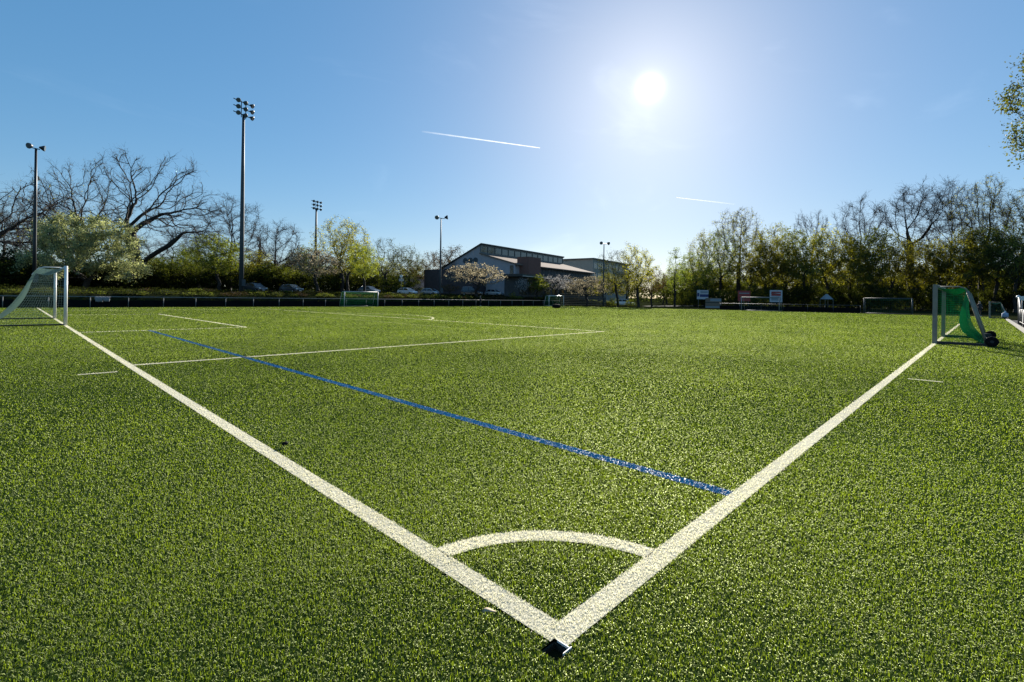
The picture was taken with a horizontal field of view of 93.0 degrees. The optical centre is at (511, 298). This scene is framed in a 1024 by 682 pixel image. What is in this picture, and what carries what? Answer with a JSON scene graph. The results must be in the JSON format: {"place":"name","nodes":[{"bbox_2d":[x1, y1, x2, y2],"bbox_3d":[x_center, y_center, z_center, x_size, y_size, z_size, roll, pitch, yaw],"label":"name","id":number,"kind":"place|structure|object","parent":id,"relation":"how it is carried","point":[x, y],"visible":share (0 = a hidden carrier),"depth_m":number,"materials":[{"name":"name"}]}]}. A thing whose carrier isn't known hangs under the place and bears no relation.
{"place":"outdoors","nodes":[
{"label":"outdoors","id":0,"kind":"place"},
{"bbox_2d":[0,286,1017,660],"bbox_3d":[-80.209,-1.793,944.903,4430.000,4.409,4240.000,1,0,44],"label":"ground","id":1,"kind":"structure","parent":0,"point":[554,654],"depth_m":66.61,"materials":[{"name":"black"}]},
{"bbox_2d":[0,210,56,257],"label":"bare tree","id":2,"kind":"object","parent":1,"relation":"on","point":[15,238],"visible":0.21,"depth_m":91.41,"materials":[{"name":"brown plant"}]},
{"bbox_2d":[0,261,63,287],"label":"tall shrub","id":3,"kind":"object","parent":1,"relation":"on","point":[7,273],"visible":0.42,"depth_m":65.94,"materials":[{"name":"green plant"}]},
{"bbox_2d":[26,143,45,289],"bbox_3d":[-47.918,-8.001,48.916,0.643,15.014,1.543,1,0,30],"label":"floodlight mast","id":4,"kind":"object","parent":1,"relation":"on","point":[34,259],"visible":0.95,"depth_m":48.91,"materials":[{"name":"metal"}]},
{"bbox_2d":[0,190,79,254],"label":"bare tree","id":5,"kind":"object","parent":1,"relation":"on","point":[21,204],"visible":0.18,"depth_m":97.86,"materials":[{"name":"brown plant"}]},
{"bbox_2d":[0,176,88,253],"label":"bare oak tree","id":6,"kind":"object","parent":1,"relation":"on","point":[6,230],"visible":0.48,"depth_m":83.97,"materials":[{"name":"brown plant"}]},
{"bbox_2d":[0,257,94,287],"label":"tall shrub","id":7,"kind":"object","parent":1,"relation":"on","point":[17,277],"visible":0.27,"depth_m":65.35,"materials":[{"name":"green plant"}]},
{"bbox_2d":[11,148,135,287],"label":"bare oak tree","id":8,"kind":"object","parent":1,"relation":"on","point":[70,198],"visible":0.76,"depth_m":81.45,"materials":[{"name":"brown plant"}]},
{"bbox_2d":[22,266,138,287],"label":"tall shrub","id":9,"kind":"object","parent":1,"relation":"on","point":[107,284],"visible":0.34,"depth_m":70.29,"materials":[{"name":"green plant"}]},
{"bbox_2d":[8,210,154,288],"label":"willow tree","id":10,"kind":"object","parent":1,"relation":"on","point":[76,243],"visible":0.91,"depth_m":66.28,"materials":[{"name":"green plant"}]},
{"bbox_2d":[70,254,171,289],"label":"tall shrub","id":11,"kind":"object","parent":1,"relation":"on","point":[157,267],"visible":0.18,"depth_m":76.04,"materials":[{"name":"green plant"}]},
{"bbox_2d":[73,145,226,289],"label":"bare oak tree","id":12,"kind":"object","parent":1,"relation":"on","point":[130,208],"visible":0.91,"depth_m":79.29,"materials":[{"name":"brown plant"}]},
{"bbox_2d":[112,257,199,289],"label":"tall shrub","id":13,"kind":"object","parent":1,"relation":"on","point":[172,266],"visible":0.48,"depth_m":78.20,"materials":[{"name":"green plant"}]},
{"bbox_2d":[126,230,208,266],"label":"bare tree","id":14,"kind":"object","parent":1,"relation":"on","point":[162,243],"visible":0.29,"depth_m":110.06,"materials":[{"name":"brown plant"}]},
{"bbox_2d":[134,223,223,265],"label":"bare oak tree","id":15,"kind":"object","parent":1,"relation":"on","point":[173,241],"visible":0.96,"depth_m":75.80,"materials":[{"name":"brown plant"}]},
{"bbox_2d":[140,267,232,290],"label":"tall shrub","id":16,"kind":"object","parent":1,"relation":"on","point":[186,279],"visible":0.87,"depth_m":79.44,"materials":[{"name":"green plant"}]},
{"bbox_2d":[168,248,219,289],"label":"spring tree","id":17,"kind":"object","parent":1,"relation":"on","point":[187,256],"visible":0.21,"depth_m":89.93,"materials":[{"name":"green plant"}]},
{"bbox_2d":[174,264,257,289],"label":"tall shrub","id":18,"kind":"object","parent":1,"relation":"on","point":[189,272],"visible":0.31,"depth_m":82.85,"materials":[{"name":"green plant"}]},
{"bbox_2d":[187,232,252,290],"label":"leafy tree","id":19,"kind":"object","parent":1,"relation":"on","point":[227,264],"visible":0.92,"depth_m":76.85,"materials":[{"name":"green plant"}]},
{"bbox_2d":[178,193,274,289],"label":"bare tree","id":20,"kind":"object","parent":1,"relation":"on","point":[229,223],"visible":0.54,"depth_m":99.35,"materials":[{"name":"brown plant"}]},
{"bbox_2d":[205,262,280,289],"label":"tall shrub","id":21,"kind":"object","parent":1,"relation":"on","point":[230,280],"visible":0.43,"depth_m":84.45,"materials":[{"name":"green plant"}]},
{"bbox_2d":[233,98,254,291],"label":"floodlight mast","id":22,"kind":"object","parent":1,"relation":"on","point":[242,280],"visible":0.99,"depth_m":65.81,"materials":[{"name":"grey metal"}]},
{"bbox_2d":[227,249,281,282],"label":"spring tree","id":23,"kind":"object","parent":1,"relation":"on","point":[252,264],"visible":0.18,"depth_m":94.22,"materials":[{"name":"green plant"}]},
{"bbox_2d":[250,262,294,290],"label":"leafy tree","id":24,"kind":"object","parent":1,"relation":"on","point":[267,270],"visible":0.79,"depth_m":86.91,"materials":[{"name":"green plant"}]},
{"bbox_2d":[245,217,306,282],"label":"bare tree","id":25,"kind":"object","parent":1,"relation":"on","point":[275,255],"visible":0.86,"depth_m":91.03,"materials":[{"name":"brown plant"}]},
{"bbox_2d":[244,269,314,290],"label":"tall shrub","id":26,"kind":"object","parent":1,"relation":"on","point":[268,283],"visible":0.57,"depth_m":88.45,"materials":[{"name":"green plant"}]},
{"bbox_2d":[0,295,561,307],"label":"pitch railing","id":27,"kind":"object","parent":1,"relation":"on","point":[114,303],"visible":0.82,"depth_m":56.99,"materials":[{"name":"metal"}]},
{"bbox_2d":[287,247,345,291],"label":"blossom tree","id":28,"kind":"object","parent":1,"relation":"on","point":[315,262],"visible":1,"depth_m":77.30,"materials":[{"name":"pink plant"}]},
{"bbox_2d":[0,284,635,304],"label":"bank weeds","id":29,"kind":"object","parent":1,"relation":"on","point":[113,289],"visible":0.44,"depth_m":61.12,"materials":[{"name":"green plant"}]},
{"bbox_2d":[291,270,353,292],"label":"tall shrub","id":30,"kind":"object","parent":1,"relation":"on","point":[321,281],"visible":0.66,"depth_m":93.83,"materials":[{"name":"green plant"}]},
{"bbox_2d":[309,214,371,291],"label":"spring tree","id":31,"kind":"object","parent":1,"relation":"on","point":[354,228],"visible":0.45,"depth_m":95.44,"materials":[{"name":"green plant"}]},
{"bbox_2d":[317,271,367,292],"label":"tall shrub","id":32,"kind":"object","parent":1,"relation":"on","point":[327,276],"visible":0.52,"depth_m":96.56,"materials":[{"name":"green plant"}]},
{"bbox_2d":[328,228,367,290],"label":"spring tree","id":33,"kind":"object","parent":1,"relation":"on","point":[340,254],"visible":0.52,"depth_m":87.18,"materials":[{"name":"green plant"}]},
{"bbox_2d":[345,241,384,293],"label":"spring tree","id":34,"kind":"object","parent":1,"relation":"on","point":[362,271],"visible":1,"depth_m":81.43,"materials":[{"name":"green plant"}]},
{"bbox_2d":[353,271,404,292],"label":"tall shrub","id":35,"kind":"object","parent":1,"relation":"on","point":[376,283],"visible":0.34,"depth_m":106.86,"materials":[{"name":"green plant"}]},
{"bbox_2d":[367,237,412,285],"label":"spring tree","id":36,"kind":"object","parent":1,"relation":"on","point":[387,270],"visible":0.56,"depth_m":117.47,"materials":[{"name":"green plant"}]},
{"bbox_2d":[379,275,423,294],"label":"tall shrub","id":37,"kind":"object","parent":1,"relation":"on","point":[400,283],"visible":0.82,"depth_m":106.87,"materials":[{"name":"green plant"}]},
{"bbox_2d":[387,245,429,281],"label":"spring tree","id":38,"kind":"object","parent":1,"relation":"on","point":[404,259],"visible":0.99,"depth_m":111.30,"materials":[{"name":"green plant"}]},
{"bbox_2d":[406,251,446,281],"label":"spring tree","id":39,"kind":"object","parent":1,"relation":"on","point":[430,264],"visible":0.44,"depth_m":123.78,"materials":[{"name":"green plant"}]},
{"bbox_2d":[431,245,463,268],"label":"spring tree","id":40,"kind":"object","parent":1,"relation":"on","point":[444,255],"visible":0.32,"depth_m":115.54,"materials":[{"name":"green plant"}]},
{"bbox_2d":[443,262,507,296],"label":"blossom tree","id":41,"kind":"object","parent":1,"relation":"on","point":[472,270],"visible":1,"depth_m":91.31,"materials":[{"name":"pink plant"}]},
{"bbox_2d":[0,306,1023,681],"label":"turf","id":42,"kind":"structure","parent":1,"relation":"on","point":[498,668],"depth_m":3.44,"materials":[{"name":"plastic"}]},
{"bbox_2d":[0,266,67,326],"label":"goal","id":43,"kind":"object","parent":42,"relation":"on","point":[42,271],"visible":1,"depth_m":20.93,"materials":[{"name":"white metal"}]},
{"bbox_2d":[38,308,579,645],"bbox_3d":[-21.471,1.119,23.116,60.611,0.038,0.188,1,0,44],"label":"goal line","id":44,"kind":"object","parent":42,"relation":"on","point":[527,614],"visible":1,"depth_m":2.83,"materials":[{"name":"paint"}]},
{"bbox_2d":[48,309,601,364],"bbox_3d":[-16.103,1.188,29.504,40.371,0.037,16.529,1,0,44],"label":"penalty area line","id":45,"kind":"object","parent":42,"relation":"on","point":[355,348],"visible":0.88,"depth_m":13.16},
{"bbox_2d":[148,330,732,495],"bbox_3d":[-6.146,1.317,11.087,21.620,0.036,0.177,1,0,44],"label":"blue line","id":46,"kind":"object","parent":42,"relation":"on","point":[678,478],"visible":0.99,"depth_m":4.96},
{"bbox_2d":[437,529,655,557],"bbox_3d":[0.196,1.404,2.809,1.242,0.024,0.326,1,0,-1],"label":"corner arc","id":47,"kind":"object","parent":42,"relation":"on","point":[481,541],"visible":0.99,"depth_m":2.83,"materials":[{"name":"paint"}]},
{"bbox_2d":[542,640,571,658],"bbox_3d":[0.178,1.464,1.959,0.087,0.117,0.095,1,0,44],"label":"flag socket","id":48,"kind":"object","parent":42,"relation":"in","point":[556,646],"visible":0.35,"depth_m":1.98,"materials":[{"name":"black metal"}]},
{"bbox_2d":[557,324,959,633],"bbox_3d":[25.294,1.720,27.852,0.194,0.038,71.900,1,0,44],"label":"touchline","id":49,"kind":"object","parent":42,"relation":"on","point":[593,610],"visible":0.94,"depth_m":2.93,"materials":[{"name":"paint"}]},
{"bbox_2d":[932,284,998,346],"bbox_3d":[17.321,0.585,18.518,1.686,2.100,5.240,1,0,44],"label":"wheeled goal","id":50,"kind":"object","parent":42,"relation":"on","point":[988,338],"visible":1,"depth_m":17.20,"materials":[{"name":"fabric"}]},
{"bbox_2d":[424,243,607,300],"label":"sports hall","id":51,"kind":"structure","parent":1,"relation":"on","point":[513,265],"depth_m":109.47,"materials":[{"name":"metal"}]},
{"bbox_2d":[480,245,562,263],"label":"clerestory window","id":52,"kind":"structure","parent":51,"relation":"in","point":[483,249],"depth_m":120.79,"materials":[{"name":"grey glass"}]},
{"bbox_2d":[527,273,548,298],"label":"young tree","id":53,"kind":"object","parent":1,"relation":"on","point":[536,285],"visible":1,"depth_m":98.72,"materials":[{"name":"green plant"}]},
{"bbox_2d":[540,274,575,299],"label":"blossom tree","id":54,"kind":"object","parent":1,"relation":"on","point":[551,283],"visible":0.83,"depth_m":102.54,"materials":[{"name":"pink plant"}]},
{"bbox_2d":[560,293,605,305],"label":"slat fence","id":55,"kind":"object","parent":1,"relation":"on","point":[576,297],"visible":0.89,"depth_m":102.14,"materials":[{"name":"metal"}]},
{"bbox_2d":[564,273,611,306],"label":"blossom tree","id":56,"kind":"object","parent":1,"relation":"on","point":[590,284],"visible":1,"depth_m":95.54,"materials":[{"name":"plant"}]},
{"bbox_2d":[563,258,628,300],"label":"school block","id":57,"kind":"structure","parent":1,"relation":"on","point":[589,264],"depth_m":154.24,"materials":[{"name":"grey concrete"}]},
{"bbox_2d":[191,265,1011,309],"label":"distant wood","id":58,"kind":"object","parent":1,"relation":"on","point":[641,297],"visible":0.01,"depth_m":203.76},
{"bbox_2d":[597,249,641,306],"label":"spring tree","id":59,"kind":"object","parent":1,"relation":"on","point":[614,275],"visible":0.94,"depth_m":97.75,"materials":[{"name":"green plant"}]},
{"bbox_2d":[611,274,642,305],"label":"spring tree","id":60,"kind":"object","parent":1,"relation":"on","point":[628,289],"visible":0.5,"depth_m":115.05,"materials":[{"name":"green plant"}]},
{"bbox_2d":[620,240,660,306],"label":"spring tree","id":61,"kind":"object","parent":1,"relation":"on","point":[641,280],"visible":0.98,"depth_m":97.33,"materials":[{"name":"green plant"}]},
{"bbox_2d":[639,268,668,306],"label":"spring tree","id":62,"kind":"object","parent":1,"relation":"on","point":[650,288],"visible":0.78,"depth_m":109.30,"materials":[{"name":"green plant"}]},
{"bbox_2d":[649,279,676,305],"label":"leafy tree","id":63,"kind":"object","parent":1,"relation":"on","point":[665,292],"visible":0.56,"depth_m":119.33,"materials":[{"name":"green plant"}]},
{"bbox_2d":[663,247,685,306],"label":"slender tree","id":64,"kind":"object","parent":1,"relation":"on","point":[674,278],"visible":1,"depth_m":111.92,"materials":[{"name":"green plant"}]},
{"bbox_2d":[668,284,695,306],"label":"tall shrub","id":65,"kind":"object","parent":1,"relation":"on","point":[680,294],"visible":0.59,"depth_m":118.99,"materials":[{"name":"green plant"}]},
{"bbox_2d":[673,251,717,305],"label":"spring tree","id":66,"kind":"object","parent":1,"relation":"on","point":[699,272],"visible":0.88,"depth_m":120.87,"materials":[{"name":"green plant"}]},
{"bbox_2d":[685,229,727,305],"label":"spring tree","id":67,"kind":"object","parent":1,"relation":"on","point":[705,246],"visible":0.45,"depth_m":128.96,"materials":[{"name":"green plant"}]},
{"bbox_2d":[695,225,741,292],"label":"spring tree","id":68,"kind":"object","parent":1,"relation":"on","point":[718,243],"visible":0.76,"depth_m":123.64,"materials":[{"name":"green plant"}]},
{"bbox_2d":[700,286,738,305],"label":"tall shrub","id":69,"kind":"object","parent":1,"relation":"on","point":[722,295],"visible":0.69,"depth_m":110.64,"materials":[{"name":"green plant"}]},
{"bbox_2d":[700,265,746,302],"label":"leafy tree","id":70,"kind":"object","parent":1,"relation":"on","point":[733,284],"visible":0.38,"depth_m":130.51,"materials":[{"name":"green plant"}]},
{"bbox_2d":[709,205,766,305],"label":"bare tree","id":71,"kind":"object","parent":1,"relation":"on","point":[738,284],"visible":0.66,"depth_m":123.62,"materials":[{"name":"brown plant"}]},
{"bbox_2d":[724,228,779,305],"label":"spring tree","id":72,"kind":"object","parent":1,"relation":"on","point":[742,275],"visible":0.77,"depth_m":116.70,"materials":[{"name":"green plant"}]},
{"bbox_2d":[744,282,783,305],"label":"tall shrub","id":73,"kind":"object","parent":1,"relation":"on","point":[754,287],"visible":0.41,"depth_m":111.79,"materials":[{"name":"green plant"}]},
{"bbox_2d":[741,239,791,305],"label":"spring tree","id":74,"kind":"object","parent":1,"relation":"on","point":[761,266],"visible":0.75,"depth_m":114.70,"materials":[{"name":"green plant"}]},
{"bbox_2d":[750,222,801,305],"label":"spring tree","id":75,"kind":"object","parent":1,"relation":"on","point":[774,237],"visible":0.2,"depth_m":122.84,"materials":[{"name":"green plant"}]},
{"bbox_2d":[762,235,811,306],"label":"spring tree","id":76,"kind":"object","parent":1,"relation":"on","point":[785,281],"visible":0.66,"depth_m":113.30,"materials":[{"name":"green plant"}]},
{"bbox_2d":[719,303,860,312],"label":"pitch railing","id":77,"kind":"object","parent":1,"relation":"on","point":[815,309],"visible":0.84,"depth_m":72.00,"materials":[{"name":"grey metal"}]},
{"bbox_2d":[782,282,816,306],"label":"tall shrub","id":78,"kind":"object","parent":1,"relation":"on","point":[799,298],"visible":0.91,"depth_m":106.74,"materials":[{"name":"green plant"}]},
{"bbox_2d":[778,225,829,306],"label":"spring tree","id":79,"kind":"object","parent":1,"relation":"on","point":[820,270],"visible":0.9,"depth_m":108.65,"materials":[{"name":"green plant"}]},
{"bbox_2d":[791,210,828,306],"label":"bare tree","id":80,"kind":"object","parent":1,"relation":"on","point":[805,223],"visible":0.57,"depth_m":121.94,"materials":[{"name":"brown plant"}]},
{"bbox_2d":[791,285,830,306],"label":"tall shrub","id":81,"kind":"object","parent":1,"relation":"on","point":[823,293],"visible":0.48,"depth_m":106.89,"materials":[{"name":"green plant"}]},
{"bbox_2d":[796,222,854,306],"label":"spring tree","id":82,"kind":"object","parent":1,"relation":"on","point":[824,246],"visible":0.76,"depth_m":107.04,"materials":[{"name":"green plant"}]},
{"bbox_2d":[809,282,847,306],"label":"tall shrub","id":83,"kind":"object","parent":1,"relation":"on","point":[833,289],"visible":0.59,"depth_m":106.74,"materials":[{"name":"green plant"}]},
{"bbox_2d":[811,229,875,307],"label":"spring tree","id":84,"kind":"object","parent":1,"relation":"on","point":[844,278],"visible":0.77,"depth_m":104.94,"materials":[{"name":"green plant"}]},
{"bbox_2d":[848,285,876,308],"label":"tall shrub","id":85,"kind":"object","parent":1,"relation":"on","point":[858,300],"visible":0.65,"depth_m":101.63,"materials":[{"name":"green plant"}]},
{"bbox_2d":[826,192,904,308],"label":"bare tree","id":86,"kind":"object","parent":1,"relation":"on","point":[863,226],"visible":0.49,"depth_m":111.04,"materials":[{"name":"brown plant"}]},
{"bbox_2d":[843,224,899,309],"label":"leafy tree","id":87,"kind":"object","parent":1,"relation":"on","point":[872,241],"visible":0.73,"depth_m":102.21,"materials":[{"name":"green plant"}]},
{"bbox_2d":[856,280,901,309],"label":"tall shrub","id":88,"kind":"object","parent":1,"relation":"on","point":[882,291],"visible":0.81,"depth_m":98.02,"materials":[{"name":"green plant"}]},
{"bbox_2d":[869,290,910,309],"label":"tall shrub","id":89,"kind":"object","parent":1,"relation":"on","point":[901,301],"visible":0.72,"depth_m":97.47,"materials":[{"name":"green plant"}]},
{"bbox_2d":[862,232,922,309],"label":"spring tree","id":90,"kind":"object","parent":1,"relation":"on","point":[889,272],"visible":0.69,"depth_m":100.77,"materials":[{"name":"green plant"}]},
{"bbox_2d":[886,282,925,309],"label":"tall shrub","id":91,"kind":"object","parent":1,"relation":"on","point":[896,292],"visible":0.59,"depth_m":98.55,"materials":[{"name":"green plant"}]},
{"bbox_2d":[901,285,931,310],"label":"tall shrub","id":92,"kind":"object","parent":1,"relation":"on","point":[921,305],"visible":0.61,"depth_m":97.86,"materials":[{"name":"green plant"}]},
{"bbox_2d":[884,235,953,310],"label":"spring tree","id":93,"kind":"object","parent":1,"relation":"on","point":[914,261],"visible":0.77,"depth_m":98.91,"materials":[{"name":"green plant"}]},
{"bbox_2d":[876,173,962,309],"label":"bare tree","id":94,"kind":"object","parent":1,"relation":"on","point":[918,208],"visible":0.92,"depth_m":105.54,"materials":[{"name":"brown plant"}]},
{"bbox_2d":[919,280,946,310],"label":"tall shrub","id":95,"kind":"object","parent":1,"relation":"on","point":[928,293],"visible":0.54,"depth_m":96.02,"materials":[{"name":"green plant"}]},
{"bbox_2d":[909,233,977,310],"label":"spring tree","id":96,"kind":"object","parent":1,"relation":"on","point":[936,269],"visible":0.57,"depth_m":97.42,"materials":[{"name":"green plant"}]},
{"bbox_2d":[907,175,992,309],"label":"bare tree","id":97,"kind":"object","parent":1,"relation":"on","point":[949,210],"visible":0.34,"depth_m":107.64,"materials":[{"name":"brown plant"}]},
{"bbox_2d":[929,222,1005,306],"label":"spring tree","id":98,"kind":"object","parent":1,"relation":"on","point":[964,276],"visible":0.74,"depth_m":94.36,"materials":[{"name":"green plant"}]},
{"bbox_2d":[939,172,1020,310],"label":"bare tree","id":99,"kind":"object","parent":1,"relation":"on","point":[989,196],"visible":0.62,"depth_m":99.38,"materials":[{"name":"brown plant"}]},
{"bbox_2d":[969,283,997,310],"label":"tall shrub","id":100,"kind":"object","parent":1,"relation":"on","point":[984,294],"visible":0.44,"depth_m":93.56,"materials":[{"name":"green plant"}]},
{"bbox_2d":[957,224,1023,311],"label":"leafy tree","id":101,"kind":"object","parent":1,"relation":"on","point":[987,246],"visible":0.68,"depth_m":90.84,"materials":[{"name":"green plant"}]},
{"bbox_2d":[977,188,1023,311],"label":"bare tree","id":102,"kind":"object","parent":1,"relation":"on","point":[1006,213],"visible":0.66,"depth_m":94.58,"materials":[{"name":"brown plant"}]},
{"bbox_2d":[984,223,1023,312],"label":"spring tree","id":103,"kind":"object","parent":1,"relation":"on","point":[1007,258],"visible":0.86,"depth_m":87.89,"materials":[{"name":"green plant"}]},
{"bbox_2d":[985,286,1023,312],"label":"tall shrub","id":104,"kind":"object","parent":1,"relation":"on","point":[1005,301],"visible":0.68,"depth_m":89.29,"materials":[{"name":"green plant"}]},
{"bbox_2d":[988,53,1023,178],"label":"maple tree","id":105,"kind":"object","parent":1,"relation":"on","point":[1011,108],"visible":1,"depth_m":22.39,"materials":[{"name":"green plant"}]},
{"bbox_2d":[0,0,1023,298],"label":"sky","id":106,"kind":"structure","parent":0,"point":[565,128],"materials":[{"name":"blue"}]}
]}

